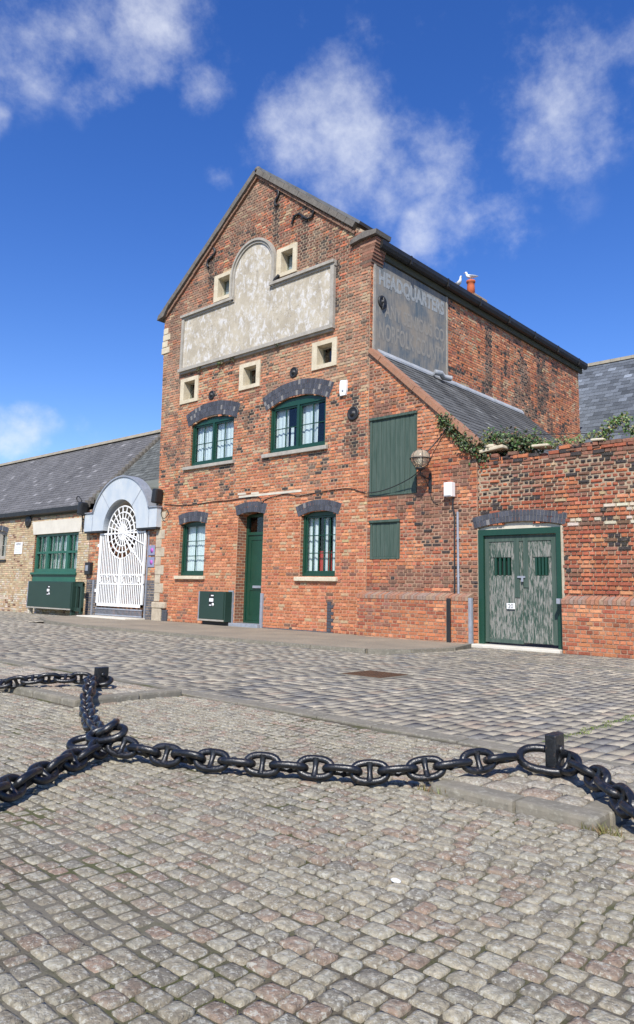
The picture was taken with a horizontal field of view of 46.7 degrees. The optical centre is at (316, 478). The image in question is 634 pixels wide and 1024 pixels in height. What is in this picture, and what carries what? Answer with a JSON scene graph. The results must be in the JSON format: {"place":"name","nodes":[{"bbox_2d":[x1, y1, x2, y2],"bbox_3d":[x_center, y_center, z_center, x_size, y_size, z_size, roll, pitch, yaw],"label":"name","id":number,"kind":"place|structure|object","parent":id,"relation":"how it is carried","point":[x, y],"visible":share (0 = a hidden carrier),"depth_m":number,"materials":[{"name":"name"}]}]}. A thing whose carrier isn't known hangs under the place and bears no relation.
{"place":"outdoors","nodes":[
{"label":"outdoors","id":0,"kind":"place"},
{"bbox_2d":[0,610,65,621],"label":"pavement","id":1,"kind":"structure","parent":0,"point":[19,616],"depth_m":24.35,"materials":[{"name":"grey stone"}]},
{"bbox_2d":[26,581,84,615],"bbox_3d":[-9.169,4.220,25.938,3.620,1.170,0.465,-7,-12,42],"label":"flood barrier locker","id":2,"kind":"object","parent":1,"relation":"on","point":[58,595],"visible":1,"depth_m":25.59,"materials":[{"name":"green metal"}]},
{"bbox_2d":[76,615,144,619],"bbox_3d":[-6.598,4.431,23.352,2.800,0.085,0.730,-7,-12,42],"label":"doorstep slab","id":3,"kind":"structure","parent":1,"relation":"on","point":[113,617],"depth_m":22.98,"materials":[{"name":"stone"}]},
{"bbox_2d":[44,615,464,648],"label":"pavement","id":4,"kind":"structure","parent":0,"point":[315,638],"depth_m":16.54,"materials":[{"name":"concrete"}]},
{"bbox_2d":[197,591,231,625],"bbox_3d":[-2.822,3.609,20.331,1.120,0.965,0.315,-7,-12,42],"label":"flood barrier locker","id":5,"kind":"object","parent":4,"relation":"on","point":[214,607],"visible":0.99,"depth_m":20.14,"materials":[{"name":"green metal"}]},
{"bbox_2d":[32,622,558,647],"bbox_3d":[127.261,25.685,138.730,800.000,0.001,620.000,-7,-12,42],"label":"ground","id":6,"kind":"structure","parent":0,"point":[544,645],"depth_m":16.41,"materials":[{"name":"grey stone"}]},
{"bbox_2d":[0,429,160,615],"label":"stock brick outbuilding","id":7,"kind":"structure","parent":6,"relation":"on","point":[40,518],"depth_m":28.75,"materials":[{"name":"beige stone"}]},
{"bbox_2d":[0,531,6,558],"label":"window","id":8,"kind":"structure","parent":7,"relation":"in","point":[3,535],"depth_m":30.19,"materials":[{"name":"white"}]},
{"bbox_2d":[14,542,22,553],"bbox_3d":[-11.751,2.725,28.873,0.620,0.460,0.020,-7,-12,42],"label":"notice board","id":9,"kind":"object","parent":7,"relation":"attached to","point":[18,548],"visible":1,"depth_m":28.85,"materials":[{"name":"white plastic"}]},
{"bbox_2d":[30,532,78,581],"bbox_3d":[-9.565,2.899,27.011,3.290,1.769,0.347,-7,-12,42],"label":"window","id":10,"kind":"structure","parent":7,"relation":"in","point":[48,552],"depth_m":27.09,"materials":[{"name":"teal paint"}]},
{"bbox_2d":[84,440,162,619],"bbox_3d":[-5.199,1.532,25.682,4.470,6.794,4.240,-7,-12,42],"label":"entrance portal","id":11,"kind":"object","parent":6,"relation":"on","point":[122,523],"visible":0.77,"depth_m":24.26,"materials":[{"name":"metal"}]},
{"bbox_2d":[77,502,87,520],"bbox_3d":[-8.114,1.193,25.560,0.279,0.766,0.427,-7,-12,42],"label":"floodlight","id":12,"kind":"object","parent":11,"relation":"attached to","point":[82,508],"visible":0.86,"depth_m":25.43,"materials":[{"name":"black metal"}]},
{"bbox_2d":[84,562,92,574],"bbox_3d":[-7.829,3.071,25.137,0.330,0.420,0.138,-7,-12,42],"label":"intercom","id":13,"kind":"object","parent":11,"relation":"attached to","point":[88,569],"visible":1,"depth_m":25.05,"materials":[{"name":"black metal"}]},
{"bbox_2d":[141,537,147,615],"bbox_3d":[-5.214,3.326,25.036,2.400,2.750,0.060,-7,-12,42],"label":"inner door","id":14,"kind":"structure","parent":11,"relation":"in","point":[147,537],"depth_m":25.70,"materials":[{"name":"metal"}]},
{"bbox_2d":[39,617,470,654],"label":"pavement kerb","id":15,"kind":"structure","parent":6,"relation":"on","point":[381,651],"depth_m":13.98,"materials":[{"name":"stone"}]},
{"bbox_2d":[0,658,633,768],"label":"kerb strip","id":16,"kind":"object","parent":6,"relation":"on","point":[409,731],"visible":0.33,"depth_m":5.77,"materials":[{"name":"stone"}]},
{"bbox_2d":[151,166,587,634],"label":"brick warehouse","id":17,"kind":"structure","parent":6,"relation":"on","point":[325,296],"depth_m":20.45,"materials":[{"name":"red"}]},
{"bbox_2d":[151,488,162,512],"bbox_3d":[-4.967,0.686,22.837,0.279,0.766,0.331,-7,-12,42],"label":"floodlight","id":18,"kind":"object","parent":17,"relation":"attached to","point":[157,495],"visible":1,"depth_m":22.75,"materials":[{"name":"black metal"}]},
{"bbox_2d":[179,375,199,404],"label":"stone window","id":19,"kind":"structure","parent":17,"relation":"in","point":[186,386],"depth_m":22.85,"materials":[{"name":"stone"}]},
{"bbox_2d":[181,522,205,575],"bbox_3d":[-3.561,2.080,21.785,1.162,1.596,0.198,-7,-12,42],"label":"window","id":20,"kind":"structure","parent":17,"relation":"in","point":[193,550],"depth_m":21.95,"materials":[{"name":"white glass"}]},
{"bbox_2d":[191,416,233,465],"bbox_3d":[-3.011,-1.127,21.809,1.952,1.426,0.199,-7,-12,42],"label":"window","id":21,"kind":"structure","parent":17,"relation":"in","point":[215,434],"depth_m":21.83,"materials":[{"name":"green paint"}]},
{"bbox_2d":[213,270,230,302],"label":"stone window","id":22,"kind":"structure","parent":17,"relation":"in","point":[221,282],"depth_m":22.41,"materials":[{"name":"stone"}]},
{"bbox_2d":[195,343,277,370],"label":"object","id":23,"kind":"object","parent":17,"relation":"attached to","point":[231,359],"visible":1,"depth_m":21.63,"materials":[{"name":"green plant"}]},
{"bbox_2d":[238,359,260,390],"bbox_3d":[-1.813,-2.921,20.969,0.860,0.770,0.340,-7,-12,42],"label":"stone window","id":24,"kind":"structure","parent":17,"relation":"in","point":[245,370],"depth_m":21.01,"materials":[{"name":"stone"}]},
{"bbox_2d":[243,514,263,622],"bbox_3d":[-1.615,2.448,20.142,1.020,2.980,0.140,-7,-12,42],"label":"front door","id":25,"kind":"structure","parent":17,"relation":"in","point":[254,540],"depth_m":20.26,"materials":[{"name":"green paint"}]},
{"bbox_2d":[164,488,364,505],"bbox_3d":[-1.800,0.569,20.137,7.954,0.261,0.021,-7,-12,42],"label":"wall cable","id":26,"kind":"object","parent":17,"relation":"attached to","point":[270,497],"depth_m":19.63,"materials":[{"name":"black rubber"}]},
{"bbox_2d":[276,242,297,277],"bbox_3d":[-0.741,-6.058,20.544,0.790,0.850,0.340,-7,-12,42],"label":"stone window","id":27,"kind":"structure","parent":17,"relation":"in","point":[286,259],"depth_m":20.58,"materials":[{"name":"stone"}]},
{"bbox_2d":[270,395,325,452],"bbox_3d":[-0.435,-1.462,19.508,2.052,1.466,0.199,-7,-12,42],"label":"window","id":28,"kind":"structure","parent":17,"relation":"in","point":[307,406],"depth_m":19.50,"materials":[{"name":"green paint"}]},
{"bbox_2d":[302,511,335,576],"bbox_3d":[0.147,1.640,18.465,1.176,1.646,0.198,-7,-12,42],"label":"window","id":29,"kind":"structure","parent":17,"relation":"in","point":[314,564],"depth_m":18.57,"materials":[{"name":"white glass"}]},
{"bbox_2d":[311,336,337,370],"bbox_3d":[0.292,-3.211,19.092,0.850,0.750,0.340,-7,-12,42],"label":"stone window","id":30,"kind":"structure","parent":17,"relation":"in","point":[319,348],"depth_m":19.11,"materials":[{"name":"stone"}]},
{"bbox_2d":[339,380,347,395],"bbox_3d":[0.662,-2.279,18.355,0.220,0.400,0.072,-7,-12,42],"label":"alarm box","id":31,"kind":"object","parent":17,"relation":"attached to","point":[343,388],"visible":1,"depth_m":18.32,"materials":[{"name":"white plastic"}]},
{"bbox_2d":[456,276,461,284],"bbox_3d":[4.085,-5.669,21.268,0.168,0.327,0.444,2,-9,-4],"label":"gull","id":32,"kind":"object","parent":17,"relation":"on","point":[459,281],"visible":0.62,"depth_m":21.14,"materials":[{"name":"white"}]},
{"bbox_2d":[465,272,477,278],"bbox_3d":[4.800,-6.324,22.876,0.444,0.327,0.168,0,-9,7],"label":"gull","id":33,"kind":"object","parent":17,"relation":"on","point":[470,276],"visible":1,"depth_m":22.83,"materials":[{"name":"white"}]},
{"bbox_2d":[356,591,473,643],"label":"buttress wall","id":34,"kind":"structure","parent":6,"relation":"on","point":[410,615],"depth_m":15.89,"materials":[{"name":"brick"}]},
{"bbox_2d":[446,598,450,642],"bbox_3d":[2.734,2.972,15.236,0.090,0.970,0.040,-7,-12,42],"label":"iron channel","id":35,"kind":"object","parent":34,"relation":"attached to","point":[448,619],"visible":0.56,"depth_m":15.23,"materials":[{"name":"black metal"}]},
{"bbox_2d":[366,348,562,644],"bbox_3d":[5.010,0.639,19.414,3.138,7.129,8.198,-7,-12,42],"label":"lean to","id":36,"kind":"object","parent":6,"relation":"on","point":[410,535],"visible":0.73,"depth_m":16.75,"materials":[{"name":"brick"}]},
{"bbox_2d":[364,470,418,493],"bbox_3d":[1.739,0.069,16.803,0.139,0.401,1.830,8,-11,-38],"label":"wall cable","id":37,"kind":"object","parent":36,"relation":"attached to","point":[393,486],"depth_m":16.81,"materials":[{"name":"black rubber"}]},
{"bbox_2d":[410,449,431,492],"bbox_3d":[2.270,-0.194,16.095,0.479,0.925,0.599,0,-9,11],"label":"wall lamp","id":38,"kind":"object","parent":36,"relation":"attached to","point":[420,459],"visible":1,"depth_m":15.95,"materials":[{"name":"white glass"}]},
{"bbox_2d":[427,430,444,450],"bbox_3d":[2.656,-0.892,16.171,0.612,0.767,0.125,-1,-9,16],"label":"wall cable","id":39,"kind":"object","parent":36,"relation":"attached to","point":[436,441],"depth_m":16.19,"materials":[{"name":"black metal"}]},
{"bbox_2d":[444,482,454,496],"bbox_3d":[2.854,0.233,15.833,0.200,0.310,0.163,-7,-12,42],"label":"junction box","id":40,"kind":"object","parent":36,"relation":"attached to","point":[449,489],"visible":1,"depth_m":15.77,"materials":[{"name":"white plastic"}]},
{"bbox_2d":[452,497,454,593],"bbox_3d":[2.917,1.419,15.646,0.076,2.071,0.046,-7,-12,42],"label":"cable pipe","id":41,"kind":"object","parent":36,"relation":"attached to","point":[454,540],"visible":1,"depth_m":15.64,"materials":[{"name":"black metal"}]},
{"bbox_2d":[456,512,460,593],"bbox_3d":[2.994,1.560,15.556,0.070,1.730,0.061,-7,-12,42],"label":"conduit","id":42,"kind":"object","parent":36,"relation":"attached to","point":[458,576],"visible":1,"depth_m":15.51,"materials":[{"name":"metal"}]},
{"bbox_2d":[435,408,491,467],"bbox_3d":[3.117,-0.894,15.854,1.426,1.433,0.330,-7,-12,42],"label":"ivy","id":43,"kind":"object","parent":36,"relation":"attached to","point":[471,448],"visible":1,"depth_m":15.76,"materials":[{"name":"green plant"}]},
{"bbox_2d":[513,431,628,434],"bbox_3d":[8.010,-1.294,16.009,9.440,0.373,0.336,-3,-10,27],"label":"overhead cable","id":44,"kind":"object","parent":36,"relation":"attached to","point":[569,433],"visible":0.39,"depth_m":17.04,"materials":[{"name":"black metal"}]},
{"bbox_2d":[418,652,633,671],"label":"drain channel","id":45,"kind":"object","parent":6,"relation":"on","point":[584,666],"visible":0.42,"depth_m":11.50,"materials":[{"name":"stone"}]},
{"bbox_2d":[471,437,633,653],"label":"yard wall","id":46,"kind":"structure","parent":6,"relation":"on","point":[571,507],"depth_m":14.28,"materials":[{"name":"brick"}]},
{"bbox_2d":[468,598,472,643],"bbox_3d":[3.131,2.915,14.938,0.075,0.970,0.070,-7,-12,42],"label":"flood gate channel","id":47,"kind":"object","parent":46,"relation":"attached to","point":[470,617],"visible":0.89,"depth_m":14.92,"materials":[{"name":"metal"}]},
{"bbox_2d":[478,425,546,456],"bbox_3d":[4.039,-0.722,15.451,1.653,0.885,0.906,-7,-12,42],"label":"bramble","id":48,"kind":"object","parent":46,"relation":"on","point":[521,444],"visible":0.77,"depth_m":15.29,"materials":[{"name":"green plant"}]},
{"bbox_2d":[528,432,619,448],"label":"wall top weeds","id":49,"kind":"object","parent":46,"relation":"on","point":[555,444],"depth_m":14.31,"materials":[{"name":"green plant"}]},
{"bbox_2d":[593,411,633,438],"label":"wall top shrub","id":50,"kind":"object","parent":46,"relation":"on","point":[618,419],"visible":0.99,"depth_m":13.74,"materials":[{"name":"green plant"}]},
{"bbox_2d":[561,596,633,658],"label":"buttress wall","id":51,"kind":"structure","parent":6,"relation":"on","point":[602,626],"depth_m":13.20,"materials":[{"name":"brick"}]},
{"bbox_2d":[0,662,633,1023],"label":"cobbles","id":52,"kind":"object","parent":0,"point":[280,897],"visible":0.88,"depth_m":2.50,"materials":[{"name":"stone"}]},
{"bbox_2d":[0,734,110,802],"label":"anchor chain","id":53,"kind":"object","parent":52,"relation":"on","point":[49,772],"visible":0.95,"depth_m":3.77,"materials":[{"name":"black paint"}]},
{"bbox_2d":[0,666,181,706],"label":"chain post plinth","id":54,"kind":"structure","parent":52,"relation":"on","point":[68,694],"depth_m":6.89,"materials":[{"name":"stone"}]},
{"bbox_2d":[94,666,108,687],"bbox_3d":[-2.079,1.925,7.077,0.085,0.215,0.126,-7,-12,42],"label":"chain post","id":55,"kind":"object","parent":54,"relation":"on","point":[101,674],"visible":0.73,"depth_m":7.05,"materials":[{"name":"black metal"}]},
{"bbox_2d":[0,672,113,688],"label":"anchor chain","id":56,"kind":"object","parent":55,"relation":"hanging from","point":[24,681],"visible":0.87,"depth_m":6.98,"materials":[{"name":"black paint"}]},
{"bbox_2d":[79,675,119,736],"bbox_3d":[-1.723,1.733,5.652,0.208,0.211,2.870,4,-9,-19],"label":"anchor chain","id":57,"kind":"object","parent":55,"relation":"hanging from","point":[90,719],"visible":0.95,"depth_m":5.36,"materials":[{"name":"black paint"}]},
{"bbox_2d":[16,730,606,1017],"bbox_3d":[-0.245,1.588,3.717,6.420,0.014,3.277,-7,-12,42],"label":"moss","id":58,"kind":"object","parent":52,"relation":"on","point":[352,971],"visible":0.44,"depth_m":2.40,"materials":[{"name":"green plant"}]},
{"bbox_2d":[391,878,400,882],"bbox_3d":[0.278,1.412,2.580,0.043,0.014,0.027,-7,-12,42],"label":"paper scrap","id":59,"kind":"object","parent":52,"relation":"on","point":[394,880],"visible":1,"depth_m":2.57,"materials":[{"name":"white paper"}]},
{"bbox_2d":[431,752,633,830],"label":"chain post plinth","id":60,"kind":"structure","parent":52,"relation":"on","point":[511,787],"depth_m":3.65,"materials":[{"name":"stone"}]},
{"bbox_2d":[545,731,564,778],"bbox_3d":[1.313,1.522,4.026,0.085,0.240,0.126,-7,-12,42],"label":"chain post","id":61,"kind":"object","parent":60,"relation":"on","point":[554,744],"visible":0.68,"depth_m":3.99,"materials":[{"name":"black metal"}]},
{"bbox_2d":[85,723,569,785],"bbox_3d":[0.005,1.544,4.071,2.832,0.194,0.410,0,-9,7],"label":"anchor chain","id":62,"kind":"object","parent":61,"relation":"hanging from","point":[354,770],"visible":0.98,"depth_m":3.96,"materials":[{"name":"black paint"}]},
{"bbox_2d":[555,750,633,818],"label":"anchor chain","id":63,"kind":"object","parent":61,"relation":"hanging from","point":[597,778],"visible":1,"depth_m":3.54,"materials":[{"name":"black paint"}]},
{"bbox_2d":[0,619,633,764],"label":"road","id":64,"kind":"structure","parent":0,"point":[515,706],"depth_m":8.35,"materials":[{"name":"grey stone"}]},
{"bbox_2d":[336,670,413,678],"bbox_3d":[0.730,2.469,9.221,0.700,0.044,0.680,-7,-12,42],"label":"manhole cover","id":65,"kind":"object","parent":64,"relation":"on","point":[377,674],"visible":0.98,"depth_m":9.13,"materials":[{"name":"metal"}]},
{"bbox_2d":[542,715,633,741],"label":"moss","id":66,"kind":"object","parent":64,"relation":"on","point":[621,720],"visible":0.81,"depth_m":5.81,"materials":[{"name":"green plant"}]},
{"bbox_2d":[0,0,633,463],"label":"sky","id":67,"kind":"structure","parent":0,"point":[490,140],"materials":[{"name":"blue"}]},
{"bbox_2d":[386,648,633,678],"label":"forecourt","id":68,"kind":"structure","parent":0,"point":[601,661],"depth_m":11.94,"materials":[{"name":"grey stone"}]},
{"bbox_2d":[417,782,624,837],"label":"grass","id":69,"kind":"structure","parent":0,"point":[605,831],"depth_m":3.18,"materials":[{"name":"green plant"}]},
{"bbox_2d":[578,355,633,442],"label":"slate roofed building","id":70,"kind":"structure","parent":0,"point":[606,389],"depth_m":30.73,"materials":[{"name":"stone"}]}
]}

